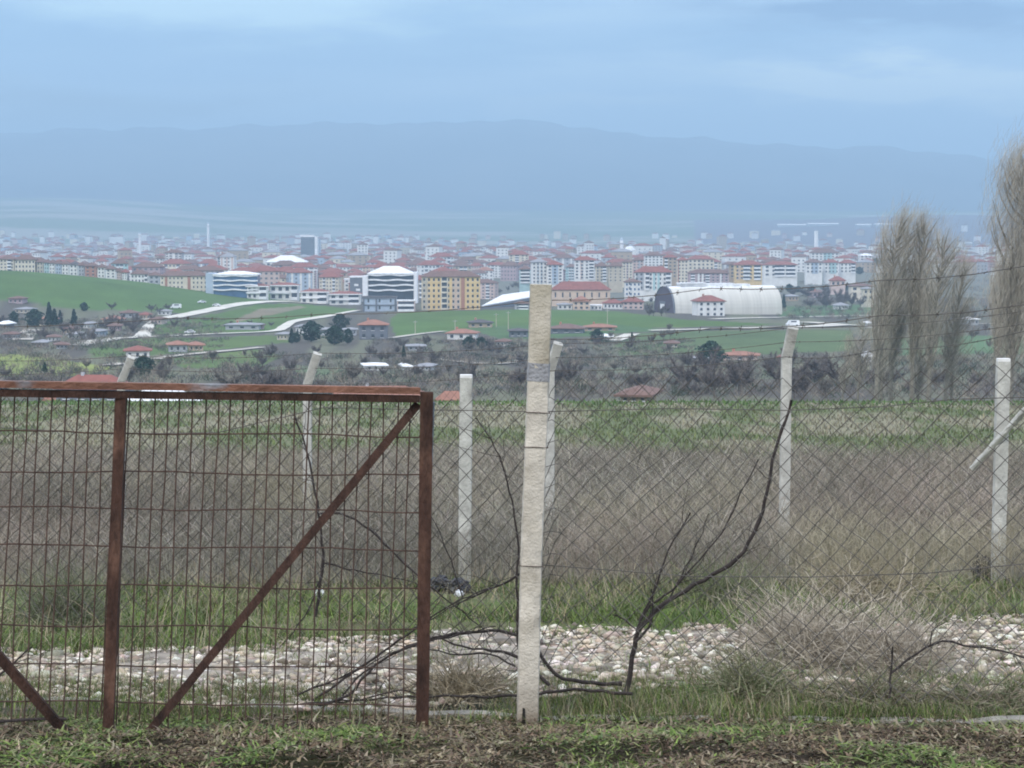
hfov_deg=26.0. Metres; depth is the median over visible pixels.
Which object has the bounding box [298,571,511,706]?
fallen branch
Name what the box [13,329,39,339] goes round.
dirt road
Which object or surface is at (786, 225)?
warehouse
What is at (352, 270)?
apartment block
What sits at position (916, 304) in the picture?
poplar tree
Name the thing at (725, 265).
apartment block
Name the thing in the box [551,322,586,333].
farmhouse
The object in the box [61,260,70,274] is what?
apartment block
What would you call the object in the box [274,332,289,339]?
farmhouse
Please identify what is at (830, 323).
dirt road
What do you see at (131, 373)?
bare tree
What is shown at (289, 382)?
bare tree
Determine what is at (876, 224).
warehouse
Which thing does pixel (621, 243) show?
minaret
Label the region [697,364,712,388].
bare tree
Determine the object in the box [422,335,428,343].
bare tree
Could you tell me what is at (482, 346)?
bare tree
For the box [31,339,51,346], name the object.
farmhouse
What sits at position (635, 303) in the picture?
house
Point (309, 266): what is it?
apartment block
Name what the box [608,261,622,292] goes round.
apartment block
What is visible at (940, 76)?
sky
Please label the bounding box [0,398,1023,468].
field grass
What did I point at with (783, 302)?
conifer tree
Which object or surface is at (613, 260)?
apartment block
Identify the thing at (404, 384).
bare tree
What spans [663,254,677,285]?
apartment block
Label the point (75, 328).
bare tree
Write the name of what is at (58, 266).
apartment block
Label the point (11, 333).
farmhouse
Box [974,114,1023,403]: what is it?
poplar tree
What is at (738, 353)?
farmhouse
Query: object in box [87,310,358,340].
gravel road
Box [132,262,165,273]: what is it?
apartment block
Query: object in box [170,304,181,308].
car
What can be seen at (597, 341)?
bare tree
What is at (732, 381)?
bare tree
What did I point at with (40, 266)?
apartment block
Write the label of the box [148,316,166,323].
farmhouse
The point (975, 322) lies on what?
farmhouse
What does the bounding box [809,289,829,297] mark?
farmhouse
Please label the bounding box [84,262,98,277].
apartment block
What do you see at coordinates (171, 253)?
apartment block
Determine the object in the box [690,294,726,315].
house
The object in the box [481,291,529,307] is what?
warehouse
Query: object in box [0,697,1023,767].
leaf litter
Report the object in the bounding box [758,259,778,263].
apartment block
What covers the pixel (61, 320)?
conifer tree
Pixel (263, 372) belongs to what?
bare tree
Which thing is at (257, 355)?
bare tree
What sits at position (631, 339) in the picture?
bare tree
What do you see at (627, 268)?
apartment block
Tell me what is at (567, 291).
hall
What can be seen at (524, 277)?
apartment block
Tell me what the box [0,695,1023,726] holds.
concrete footing
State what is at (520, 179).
ground
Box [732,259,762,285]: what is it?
apartment block
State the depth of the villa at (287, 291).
1293.34 m
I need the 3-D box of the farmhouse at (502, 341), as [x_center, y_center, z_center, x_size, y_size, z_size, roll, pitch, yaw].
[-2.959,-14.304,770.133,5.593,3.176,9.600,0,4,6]
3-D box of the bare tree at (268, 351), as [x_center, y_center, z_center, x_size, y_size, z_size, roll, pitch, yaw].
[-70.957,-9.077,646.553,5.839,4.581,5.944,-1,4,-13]
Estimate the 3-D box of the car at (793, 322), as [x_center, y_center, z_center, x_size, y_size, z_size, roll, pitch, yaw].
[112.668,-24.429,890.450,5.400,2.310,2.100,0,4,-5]
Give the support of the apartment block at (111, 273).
on the ground at (520, 179)
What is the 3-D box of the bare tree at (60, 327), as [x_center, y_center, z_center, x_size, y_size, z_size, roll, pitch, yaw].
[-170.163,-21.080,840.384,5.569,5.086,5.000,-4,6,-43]
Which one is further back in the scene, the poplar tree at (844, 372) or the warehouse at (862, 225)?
the warehouse at (862, 225)
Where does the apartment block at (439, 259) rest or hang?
on the ground at (520, 179)
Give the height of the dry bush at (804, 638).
0.832 m
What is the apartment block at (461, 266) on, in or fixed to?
on the ground at (520, 179)
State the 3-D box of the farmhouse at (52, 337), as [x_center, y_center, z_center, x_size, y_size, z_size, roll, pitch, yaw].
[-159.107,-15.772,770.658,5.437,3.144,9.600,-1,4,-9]
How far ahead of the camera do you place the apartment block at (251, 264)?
2129.62 m
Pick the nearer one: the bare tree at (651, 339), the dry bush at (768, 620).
the dry bush at (768, 620)
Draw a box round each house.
[514,300,528,309]
[571,296,590,309]
[602,299,622,308]
[621,296,644,309]
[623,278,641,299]
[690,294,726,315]
[828,275,846,294]
[860,287,873,306]
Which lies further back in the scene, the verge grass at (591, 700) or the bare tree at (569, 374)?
the bare tree at (569, 374)
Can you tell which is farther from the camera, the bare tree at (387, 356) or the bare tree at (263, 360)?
the bare tree at (387, 356)
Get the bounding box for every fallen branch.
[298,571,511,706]
[300,595,632,712]
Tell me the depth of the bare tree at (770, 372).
464.71 m
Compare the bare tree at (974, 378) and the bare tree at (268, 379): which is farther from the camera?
the bare tree at (974, 378)
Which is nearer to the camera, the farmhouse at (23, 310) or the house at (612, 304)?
the farmhouse at (23, 310)
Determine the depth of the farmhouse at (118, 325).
892.66 m
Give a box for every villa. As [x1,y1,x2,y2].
[245,283,269,299]
[269,281,300,300]
[299,288,329,303]
[328,290,362,304]
[847,282,873,300]
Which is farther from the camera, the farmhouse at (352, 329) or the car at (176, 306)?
the car at (176, 306)
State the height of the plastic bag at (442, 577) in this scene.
0.192 m
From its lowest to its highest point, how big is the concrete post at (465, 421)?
2.358 m
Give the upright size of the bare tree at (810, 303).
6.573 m
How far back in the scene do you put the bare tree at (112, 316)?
945.30 m
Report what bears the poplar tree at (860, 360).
on the ground at (520, 179)
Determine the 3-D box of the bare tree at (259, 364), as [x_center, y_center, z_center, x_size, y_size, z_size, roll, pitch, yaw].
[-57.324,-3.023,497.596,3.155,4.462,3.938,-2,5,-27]
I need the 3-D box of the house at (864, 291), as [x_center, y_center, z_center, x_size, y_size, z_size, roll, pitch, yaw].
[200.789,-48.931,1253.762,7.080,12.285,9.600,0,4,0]
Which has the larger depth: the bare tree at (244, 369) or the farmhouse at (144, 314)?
the farmhouse at (144, 314)
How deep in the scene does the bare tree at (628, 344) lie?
718.48 m
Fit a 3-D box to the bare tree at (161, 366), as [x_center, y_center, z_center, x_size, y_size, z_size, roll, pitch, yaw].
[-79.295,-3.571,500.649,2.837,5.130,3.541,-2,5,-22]
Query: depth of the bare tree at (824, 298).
1262.28 m
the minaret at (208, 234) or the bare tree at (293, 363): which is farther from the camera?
the minaret at (208, 234)
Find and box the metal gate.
[0,380,434,741]
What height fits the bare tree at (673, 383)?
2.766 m
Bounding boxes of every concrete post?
[117,355,134,525]
[303,351,321,542]
[458,374,472,583]
[517,284,551,727]
[545,341,562,552]
[778,325,797,563]
[970,358,1023,581]
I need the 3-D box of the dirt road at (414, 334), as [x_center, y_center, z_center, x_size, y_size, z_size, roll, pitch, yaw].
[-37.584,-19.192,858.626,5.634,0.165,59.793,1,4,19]
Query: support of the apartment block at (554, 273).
on the ground at (520, 179)
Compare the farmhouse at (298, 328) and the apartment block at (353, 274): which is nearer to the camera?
the farmhouse at (298, 328)
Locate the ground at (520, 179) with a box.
[0,119,1023,767]
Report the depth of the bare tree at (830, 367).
460.76 m
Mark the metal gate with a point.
(112, 625)
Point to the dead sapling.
(641, 623)
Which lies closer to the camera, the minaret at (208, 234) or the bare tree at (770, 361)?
the bare tree at (770, 361)
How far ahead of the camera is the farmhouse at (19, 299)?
1045.00 m
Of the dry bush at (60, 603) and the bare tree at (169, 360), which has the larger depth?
the bare tree at (169, 360)
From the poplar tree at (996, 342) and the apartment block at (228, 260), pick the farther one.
the apartment block at (228, 260)
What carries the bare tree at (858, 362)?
on the ground at (520, 179)
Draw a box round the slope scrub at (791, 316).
[776,276,1021,319]
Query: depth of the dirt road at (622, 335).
810.18 m
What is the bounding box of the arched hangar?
[654,282,781,314]
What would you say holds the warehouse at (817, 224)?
on the ground at (520, 179)
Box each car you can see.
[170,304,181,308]
[785,320,799,325]
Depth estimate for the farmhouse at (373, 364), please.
574.55 m
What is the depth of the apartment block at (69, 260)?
1620.67 m
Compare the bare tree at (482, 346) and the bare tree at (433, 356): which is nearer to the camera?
the bare tree at (433, 356)
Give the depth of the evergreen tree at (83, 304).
1033.33 m
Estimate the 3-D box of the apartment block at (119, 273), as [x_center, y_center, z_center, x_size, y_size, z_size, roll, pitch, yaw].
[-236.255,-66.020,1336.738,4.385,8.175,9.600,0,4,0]
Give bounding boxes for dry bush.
[0,540,153,633]
[393,641,542,707]
[649,536,798,605]
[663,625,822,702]
[680,552,1005,675]
[703,569,880,661]
[763,534,1004,604]
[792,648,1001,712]
[801,585,991,679]
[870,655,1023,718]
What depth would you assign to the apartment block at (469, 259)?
2105.38 m
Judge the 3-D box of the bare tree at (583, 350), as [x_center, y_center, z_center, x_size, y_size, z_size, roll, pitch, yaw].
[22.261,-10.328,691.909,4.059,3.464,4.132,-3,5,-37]
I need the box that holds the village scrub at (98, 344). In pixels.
[0,315,231,351]
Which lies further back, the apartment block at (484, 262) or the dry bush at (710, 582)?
the apartment block at (484, 262)
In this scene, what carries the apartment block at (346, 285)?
on the ground at (520, 179)
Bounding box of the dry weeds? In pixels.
[0,417,1023,586]
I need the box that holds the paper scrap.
[455,589,463,596]
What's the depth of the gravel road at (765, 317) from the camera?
1041.39 m
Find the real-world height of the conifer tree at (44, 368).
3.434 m
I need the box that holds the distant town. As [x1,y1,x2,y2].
[0,224,1022,274]
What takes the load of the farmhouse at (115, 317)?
on the ground at (520, 179)
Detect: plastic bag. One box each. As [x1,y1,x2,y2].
[431,575,449,591]
[446,577,470,593]
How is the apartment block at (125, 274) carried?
on the ground at (520, 179)
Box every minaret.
[138,232,140,253]
[207,222,209,246]
[619,238,623,248]
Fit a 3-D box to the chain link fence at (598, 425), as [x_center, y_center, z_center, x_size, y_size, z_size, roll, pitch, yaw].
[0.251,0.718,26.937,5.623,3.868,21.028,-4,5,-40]
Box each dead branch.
[0,636,67,675]
[273,404,489,657]
[400,418,562,649]
[875,587,1023,698]
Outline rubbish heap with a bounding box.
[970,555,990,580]
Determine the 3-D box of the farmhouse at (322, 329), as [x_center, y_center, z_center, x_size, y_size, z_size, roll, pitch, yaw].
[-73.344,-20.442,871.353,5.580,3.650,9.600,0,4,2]
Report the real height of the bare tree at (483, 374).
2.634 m
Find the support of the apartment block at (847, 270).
on the ground at (520, 179)
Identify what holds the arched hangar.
on the ground at (520, 179)
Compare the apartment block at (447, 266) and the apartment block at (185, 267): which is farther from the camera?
the apartment block at (447, 266)
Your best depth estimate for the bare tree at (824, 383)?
413.17 m
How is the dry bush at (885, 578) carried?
on the ground at (520, 179)
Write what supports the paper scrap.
on the ground at (520, 179)
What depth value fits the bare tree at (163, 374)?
476.88 m
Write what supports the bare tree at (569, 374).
on the ground at (520, 179)
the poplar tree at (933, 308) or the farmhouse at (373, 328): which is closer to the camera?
the poplar tree at (933, 308)
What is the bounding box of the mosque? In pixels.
[625,246,635,254]
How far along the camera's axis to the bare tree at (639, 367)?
551.46 m
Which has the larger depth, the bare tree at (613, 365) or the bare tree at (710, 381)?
the bare tree at (613, 365)
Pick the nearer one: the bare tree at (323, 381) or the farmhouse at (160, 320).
the bare tree at (323, 381)
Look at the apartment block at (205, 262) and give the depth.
1868.84 m
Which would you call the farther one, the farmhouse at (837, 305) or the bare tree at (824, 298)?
the bare tree at (824, 298)
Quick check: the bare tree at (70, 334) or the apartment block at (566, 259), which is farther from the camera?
the apartment block at (566, 259)
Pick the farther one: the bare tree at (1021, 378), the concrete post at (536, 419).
the bare tree at (1021, 378)
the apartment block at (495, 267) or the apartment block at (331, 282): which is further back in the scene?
the apartment block at (495, 267)
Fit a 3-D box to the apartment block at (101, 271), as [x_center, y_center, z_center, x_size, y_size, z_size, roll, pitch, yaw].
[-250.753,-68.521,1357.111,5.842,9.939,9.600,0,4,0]
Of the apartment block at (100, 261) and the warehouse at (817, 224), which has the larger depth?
the warehouse at (817, 224)
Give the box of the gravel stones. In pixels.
[0,612,1023,711]
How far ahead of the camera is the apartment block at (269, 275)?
1494.10 m
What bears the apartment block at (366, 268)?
on the ground at (520, 179)
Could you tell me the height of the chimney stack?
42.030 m
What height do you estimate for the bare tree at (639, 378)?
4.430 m
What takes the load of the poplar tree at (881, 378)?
on the ground at (520, 179)
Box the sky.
[0,0,1023,161]
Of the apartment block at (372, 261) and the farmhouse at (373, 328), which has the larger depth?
the apartment block at (372, 261)
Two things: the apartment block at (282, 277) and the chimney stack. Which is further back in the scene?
the chimney stack
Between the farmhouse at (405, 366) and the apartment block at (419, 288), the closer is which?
the farmhouse at (405, 366)
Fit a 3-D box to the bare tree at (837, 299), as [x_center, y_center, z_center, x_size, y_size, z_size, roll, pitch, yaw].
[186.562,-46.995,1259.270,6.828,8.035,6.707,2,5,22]
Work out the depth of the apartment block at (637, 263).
1697.90 m
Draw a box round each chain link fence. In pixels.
[0,266,1023,704]
[0,311,1023,562]
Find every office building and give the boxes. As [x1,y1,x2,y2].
[206,271,260,297]
[349,266,417,302]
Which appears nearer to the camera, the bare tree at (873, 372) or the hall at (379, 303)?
the bare tree at (873, 372)
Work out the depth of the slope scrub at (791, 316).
1181.88 m
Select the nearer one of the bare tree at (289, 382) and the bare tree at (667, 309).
the bare tree at (289, 382)
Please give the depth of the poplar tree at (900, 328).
295.94 m
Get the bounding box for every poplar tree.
[835,332,861,400]
[845,312,873,400]
[859,283,906,400]
[861,194,927,400]
[882,204,936,400]
[900,200,944,400]
[900,265,952,400]
[915,209,971,400]
[936,293,987,400]
[941,245,980,400]
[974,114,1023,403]
[982,257,1016,400]
[1007,213,1023,375]
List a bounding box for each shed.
[556,303,572,309]
[590,304,601,309]
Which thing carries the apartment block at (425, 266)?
on the ground at (520, 179)
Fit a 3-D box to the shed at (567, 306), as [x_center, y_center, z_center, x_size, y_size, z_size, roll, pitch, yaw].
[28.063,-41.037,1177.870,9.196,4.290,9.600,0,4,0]
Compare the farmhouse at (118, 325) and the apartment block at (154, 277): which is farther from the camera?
the apartment block at (154, 277)
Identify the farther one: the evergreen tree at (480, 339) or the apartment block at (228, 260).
the apartment block at (228, 260)
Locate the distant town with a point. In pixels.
(358, 249)
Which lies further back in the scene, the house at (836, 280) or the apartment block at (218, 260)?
the apartment block at (218, 260)
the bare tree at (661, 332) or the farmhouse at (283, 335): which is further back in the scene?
the farmhouse at (283, 335)
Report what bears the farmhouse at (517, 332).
on the ground at (520, 179)
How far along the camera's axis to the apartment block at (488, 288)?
1466.57 m
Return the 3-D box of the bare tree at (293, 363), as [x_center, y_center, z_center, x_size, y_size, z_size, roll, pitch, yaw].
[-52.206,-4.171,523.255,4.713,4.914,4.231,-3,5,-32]
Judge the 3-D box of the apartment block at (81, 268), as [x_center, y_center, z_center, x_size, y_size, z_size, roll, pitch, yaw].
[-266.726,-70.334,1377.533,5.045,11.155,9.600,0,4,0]
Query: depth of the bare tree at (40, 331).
788.46 m
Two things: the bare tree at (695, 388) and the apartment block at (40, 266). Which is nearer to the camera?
the bare tree at (695, 388)
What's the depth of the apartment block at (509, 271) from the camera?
1871.06 m
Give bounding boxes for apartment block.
[0,255,14,270]
[13,254,38,271]
[36,258,44,272]
[43,259,50,272]
[48,259,56,273]
[54,260,62,273]
[56,259,79,262]
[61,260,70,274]
[68,261,78,275]
[77,262,85,275]
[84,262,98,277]
[95,258,108,265]
[96,264,107,277]
[105,266,117,278]
[110,259,128,269]
[115,268,122,279]
[121,269,129,280]
[130,268,150,282]
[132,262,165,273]
[147,271,160,283]
[155,256,163,263]
[159,259,192,268]
[159,270,205,291]
[164,248,184,260]
[176,265,193,270]
[185,259,198,265]
[188,265,199,269]
[194,266,222,272]
[198,259,216,266]
[208,265,227,271]
[216,252,224,264]
[220,252,236,270]
[230,267,254,270]
[237,263,247,267]
[238,269,257,272]
[248,263,261,266]
[253,266,279,290]
[270,260,295,267]
[277,266,293,274]
[279,274,286,281]
[285,268,312,290]
[290,263,317,269]
[309,270,317,288]
[316,264,332,269]
[319,271,343,290]
[319,273,341,292]
[320,268,348,279]
[323,260,335,267]
[336,264,352,271]
[344,278,349,290]
[347,268,360,272]
[348,272,363,277]
[351,265,362,270]
[362,264,374,272]
[366,259,378,264]
[370,262,387,271]
[389,262,406,265]
[405,261,420,267]
[416,260,443,274]
[418,275,421,297]
[420,270,481,309]
[429,252,454,263]
[429,267,453,271]
[433,257,445,262]
[442,263,453,268]
[449,260,468,265]
[452,262,471,270]
[457,257,477,261]
[469,260,490,266]
[471,263,483,270]
[471,269,486,278]
[480,267,493,279]
[480,279,499,298]
[486,262,503,277]
[500,261,521,280]
[508,251,529,262]
[518,265,530,291]
[521,260,531,267]
[530,258,547,283]
[546,260,563,286]
[552,254,574,269]
[563,269,565,280]
[566,264,573,280]
[574,255,594,280]
[595,262,607,285]
[605,259,623,264]
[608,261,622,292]
[621,259,632,287]
[632,257,643,278]
[634,265,672,300]
[643,251,663,265]
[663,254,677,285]
[677,257,687,281]
[687,255,713,271]
[687,268,728,282]
[714,258,720,268]
[722,261,736,269]
[728,262,734,282]
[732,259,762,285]
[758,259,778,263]
[762,260,797,285]
[804,258,822,284]
[808,248,838,260]
[823,258,839,283]
[839,259,855,283]
[858,253,872,260]
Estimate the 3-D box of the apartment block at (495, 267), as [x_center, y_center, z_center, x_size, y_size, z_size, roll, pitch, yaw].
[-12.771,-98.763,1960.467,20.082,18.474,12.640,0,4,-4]
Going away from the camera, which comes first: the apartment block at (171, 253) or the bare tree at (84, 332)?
the bare tree at (84, 332)
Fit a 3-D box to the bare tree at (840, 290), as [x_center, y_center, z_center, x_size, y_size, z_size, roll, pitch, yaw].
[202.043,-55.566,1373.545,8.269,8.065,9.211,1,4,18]
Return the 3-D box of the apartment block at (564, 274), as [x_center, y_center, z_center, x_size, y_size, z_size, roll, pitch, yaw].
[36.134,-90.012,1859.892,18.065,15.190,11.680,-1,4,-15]
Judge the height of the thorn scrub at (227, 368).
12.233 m
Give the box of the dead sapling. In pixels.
[600,400,792,691]
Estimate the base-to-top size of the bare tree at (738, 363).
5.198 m
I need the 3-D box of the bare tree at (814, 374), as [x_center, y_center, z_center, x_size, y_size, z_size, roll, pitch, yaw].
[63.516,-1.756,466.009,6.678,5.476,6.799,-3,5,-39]
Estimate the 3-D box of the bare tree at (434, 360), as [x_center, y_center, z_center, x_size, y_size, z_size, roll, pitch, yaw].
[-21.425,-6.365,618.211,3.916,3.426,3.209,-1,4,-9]
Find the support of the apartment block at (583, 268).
on the ground at (520, 179)
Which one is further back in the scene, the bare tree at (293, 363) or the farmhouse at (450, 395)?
the bare tree at (293, 363)
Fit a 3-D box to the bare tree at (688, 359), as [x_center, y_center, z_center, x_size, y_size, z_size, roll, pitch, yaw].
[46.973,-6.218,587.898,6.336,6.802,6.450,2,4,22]
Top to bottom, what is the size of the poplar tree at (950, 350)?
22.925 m
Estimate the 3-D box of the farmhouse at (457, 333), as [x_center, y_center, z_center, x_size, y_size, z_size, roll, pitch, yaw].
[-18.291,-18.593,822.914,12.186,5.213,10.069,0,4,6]
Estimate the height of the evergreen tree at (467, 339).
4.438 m
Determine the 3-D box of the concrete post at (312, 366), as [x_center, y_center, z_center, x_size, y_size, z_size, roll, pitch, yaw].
[-2.711,0.959,30.097,0.339,2.822,0.155,3,5,36]
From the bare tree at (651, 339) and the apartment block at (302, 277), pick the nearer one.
the bare tree at (651, 339)
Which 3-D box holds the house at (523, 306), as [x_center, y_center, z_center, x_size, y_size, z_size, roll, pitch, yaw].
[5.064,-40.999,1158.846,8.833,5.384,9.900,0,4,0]
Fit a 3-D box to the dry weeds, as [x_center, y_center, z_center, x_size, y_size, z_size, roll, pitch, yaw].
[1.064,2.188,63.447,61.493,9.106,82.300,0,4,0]
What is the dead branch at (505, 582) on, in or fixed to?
on the fallen branch at (345, 675)
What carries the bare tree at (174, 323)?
on the ground at (520, 179)
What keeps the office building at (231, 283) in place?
on the ground at (520, 179)
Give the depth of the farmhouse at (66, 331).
839.83 m
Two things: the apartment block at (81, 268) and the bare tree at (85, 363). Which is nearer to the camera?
the bare tree at (85, 363)
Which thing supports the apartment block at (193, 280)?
on the ground at (520, 179)
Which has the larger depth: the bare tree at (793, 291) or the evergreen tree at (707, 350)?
the bare tree at (793, 291)
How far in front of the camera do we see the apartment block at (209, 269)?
1466.05 m
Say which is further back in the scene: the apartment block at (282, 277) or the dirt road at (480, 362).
the apartment block at (282, 277)
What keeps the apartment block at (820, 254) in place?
on the ground at (520, 179)
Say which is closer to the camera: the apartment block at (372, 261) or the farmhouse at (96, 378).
the farmhouse at (96, 378)
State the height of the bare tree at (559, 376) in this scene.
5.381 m
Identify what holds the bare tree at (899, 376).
on the ground at (520, 179)
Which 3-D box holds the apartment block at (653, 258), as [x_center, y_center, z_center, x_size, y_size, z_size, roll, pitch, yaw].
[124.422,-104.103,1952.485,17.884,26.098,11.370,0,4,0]
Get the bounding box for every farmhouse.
[0,320,15,327]
[1,331,22,338]
[6,296,28,303]
[15,307,37,312]
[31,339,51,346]
[46,334,62,340]
[53,341,69,348]
[56,372,133,400]
[59,325,80,333]
[65,331,86,338]
[83,321,97,328]
[92,328,108,336]
[100,315,126,323]
[106,323,123,330]
[118,310,140,317]
[123,345,152,358]
[127,390,201,400]
[138,312,151,318]
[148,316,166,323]
[158,309,172,314]
[166,340,189,351]
[187,341,205,350]
[224,321,264,329]
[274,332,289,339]
[294,324,308,334]
[319,327,331,334]
[341,383,421,395]
[342,327,357,334]
[357,318,389,339]
[360,362,388,370]
[399,363,412,370]
[405,344,426,350]
[415,363,436,370]
[434,391,459,400]
[445,327,479,339]
[466,318,493,327]
[494,338,512,345]
[507,328,528,336]
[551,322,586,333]
[584,322,616,330]
[614,385,662,401]
[663,340,679,346]
[723,349,760,360]
[785,294,799,300]
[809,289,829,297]
[832,302,849,309]
[958,317,980,324]
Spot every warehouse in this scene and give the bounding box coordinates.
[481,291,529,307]
[777,224,805,227]
[807,223,838,226]
[855,224,870,226]
[874,223,902,226]
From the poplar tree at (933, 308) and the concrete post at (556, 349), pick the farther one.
the poplar tree at (933, 308)
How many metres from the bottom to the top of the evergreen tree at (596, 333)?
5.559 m
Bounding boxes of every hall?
[266,255,308,265]
[362,296,397,311]
[397,300,415,311]
[552,280,610,306]
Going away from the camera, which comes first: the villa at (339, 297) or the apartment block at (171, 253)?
the villa at (339, 297)
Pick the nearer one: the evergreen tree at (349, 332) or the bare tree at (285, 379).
the bare tree at (285, 379)
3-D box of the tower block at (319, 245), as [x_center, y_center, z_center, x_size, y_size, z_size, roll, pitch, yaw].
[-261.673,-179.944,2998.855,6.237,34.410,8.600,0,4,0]
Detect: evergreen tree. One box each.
[6,311,19,322]
[20,308,44,325]
[79,302,89,310]
[131,355,156,374]
[294,320,323,341]
[294,332,300,342]
[321,325,346,344]
[328,313,351,329]
[343,328,353,342]
[462,336,474,345]
[475,337,487,346]
[589,329,607,341]
[695,340,727,363]
[856,267,863,273]
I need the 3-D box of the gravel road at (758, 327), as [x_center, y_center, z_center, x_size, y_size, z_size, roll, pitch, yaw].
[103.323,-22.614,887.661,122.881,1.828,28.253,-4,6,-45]
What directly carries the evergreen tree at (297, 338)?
on the ground at (520, 179)
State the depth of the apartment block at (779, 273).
1778.38 m
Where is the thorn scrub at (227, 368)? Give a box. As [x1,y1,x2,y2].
[0,348,1023,399]
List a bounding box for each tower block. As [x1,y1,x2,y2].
[300,235,318,255]
[318,238,320,252]
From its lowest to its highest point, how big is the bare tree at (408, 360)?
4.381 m
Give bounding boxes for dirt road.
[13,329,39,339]
[70,339,117,344]
[153,347,261,358]
[391,331,442,337]
[400,347,563,363]
[609,333,640,339]
[809,322,850,324]
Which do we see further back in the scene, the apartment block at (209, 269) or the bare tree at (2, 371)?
the apartment block at (209, 269)
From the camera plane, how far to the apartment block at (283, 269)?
1565.80 m
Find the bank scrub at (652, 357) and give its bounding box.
[363,336,723,366]
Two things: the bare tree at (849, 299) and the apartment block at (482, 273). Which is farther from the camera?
the apartment block at (482, 273)
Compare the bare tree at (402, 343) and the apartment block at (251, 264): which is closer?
the bare tree at (402, 343)
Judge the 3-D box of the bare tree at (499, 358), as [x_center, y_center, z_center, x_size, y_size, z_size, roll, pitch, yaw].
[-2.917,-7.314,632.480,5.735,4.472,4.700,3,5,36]
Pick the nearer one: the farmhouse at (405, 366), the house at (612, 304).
the farmhouse at (405, 366)
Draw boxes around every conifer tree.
[42,362,48,372]
[44,302,51,324]
[49,308,59,324]
[58,310,62,322]
[70,309,77,325]
[288,328,295,343]
[402,345,405,356]
[782,294,785,308]
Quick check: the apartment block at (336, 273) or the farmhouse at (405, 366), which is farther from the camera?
the apartment block at (336, 273)
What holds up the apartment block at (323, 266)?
on the ground at (520, 179)
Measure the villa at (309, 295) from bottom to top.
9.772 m
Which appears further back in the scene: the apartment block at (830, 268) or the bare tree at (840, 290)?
the apartment block at (830, 268)
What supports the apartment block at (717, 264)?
on the ground at (520, 179)
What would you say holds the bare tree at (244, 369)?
on the ground at (520, 179)
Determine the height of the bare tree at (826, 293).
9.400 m
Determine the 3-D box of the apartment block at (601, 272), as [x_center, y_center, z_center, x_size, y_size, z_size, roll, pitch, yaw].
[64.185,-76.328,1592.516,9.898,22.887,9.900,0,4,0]
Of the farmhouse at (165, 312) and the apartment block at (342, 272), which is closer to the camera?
the farmhouse at (165, 312)
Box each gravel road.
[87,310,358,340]
[133,321,153,336]
[164,300,324,318]
[660,324,851,329]
[711,315,862,318]
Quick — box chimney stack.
[814,231,817,246]
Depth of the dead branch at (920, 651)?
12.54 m
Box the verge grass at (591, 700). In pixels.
[0,527,1023,723]
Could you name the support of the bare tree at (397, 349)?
on the ground at (520, 179)
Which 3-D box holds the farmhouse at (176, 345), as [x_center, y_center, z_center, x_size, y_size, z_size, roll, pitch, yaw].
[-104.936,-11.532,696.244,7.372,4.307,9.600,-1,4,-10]
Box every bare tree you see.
[0,366,11,379]
[35,326,45,338]
[40,331,50,336]
[58,322,69,333]
[67,325,78,331]
[67,330,75,336]
[76,330,85,336]
[81,359,90,368]
[89,330,95,340]
[98,319,112,328]
[106,302,116,309]
[107,313,119,321]
[109,325,117,334]
[122,365,136,381]
[127,321,137,331]
[145,303,156,311]
[154,359,165,372]
[155,366,173,380]
[165,354,172,368]
[169,318,178,327]
[207,349,218,362]
[212,366,247,383]
[236,362,249,373]
[248,361,263,374]
[248,367,284,392]
[250,347,265,362]
[258,352,267,365]
[260,346,278,359]
[260,366,268,374]
[269,376,295,392]
[272,367,293,384]
[276,367,289,377]
[282,356,296,370]
[311,344,322,351]
[315,376,327,383]
[344,363,362,380]
[345,360,359,372]
[359,354,368,362]
[365,344,373,354]
[382,349,393,361]
[393,343,399,352]
[397,339,408,345]
[397,380,413,386]
[400,356,410,363]
[408,365,426,377]
[411,350,419,360]
[412,353,420,364]
[416,346,424,354]
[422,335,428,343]
[427,367,442,375]
[428,348,442,363]
[428,357,440,362]
[443,361,452,374]
[454,367,469,381]
[457,359,479,376]
[464,341,476,349]
[478,340,485,352]
[481,371,489,376]
[484,344,498,354]
[492,353,509,364]
[495,345,502,352]
[508,363,527,385]
[515,352,527,363]
[555,367,564,381]
[558,358,580,383]
[576,346,589,353]
[591,335,600,343]
[610,362,617,370]
[625,339,633,350]
[627,336,635,344]
[628,370,655,384]
[629,365,642,373]
[647,332,657,340]
[658,329,666,339]
[662,304,670,312]
[664,356,702,382]
[665,377,681,384]
[677,349,697,365]
[678,381,697,394]
[686,366,711,384]
[691,382,700,395]
[692,344,726,370]
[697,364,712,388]
[697,364,726,397]
[721,351,756,394]
[722,368,746,391]
[725,363,740,392]
[735,358,759,369]
[743,377,755,389]
[760,351,780,367]
[760,360,780,386]
[778,357,810,381]
[778,376,799,397]
[780,346,798,361]
[788,286,798,293]
[792,365,811,398]
[798,350,838,372]
[800,364,826,383]
[804,298,814,308]
[815,377,834,394]
[816,297,833,306]
[821,298,833,305]
[821,354,852,382]
[822,288,831,297]
[832,288,843,296]
[834,294,844,302]
[846,292,856,305]
[846,346,870,372]
[854,295,865,305]
[868,361,888,388]
[870,362,908,385]
[924,366,941,388]
[932,367,945,384]
[967,327,980,338]
[967,373,982,389]
[1014,373,1023,383]
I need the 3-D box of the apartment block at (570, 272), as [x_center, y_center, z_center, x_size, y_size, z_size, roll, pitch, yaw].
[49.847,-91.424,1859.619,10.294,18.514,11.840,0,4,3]
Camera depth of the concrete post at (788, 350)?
26.05 m

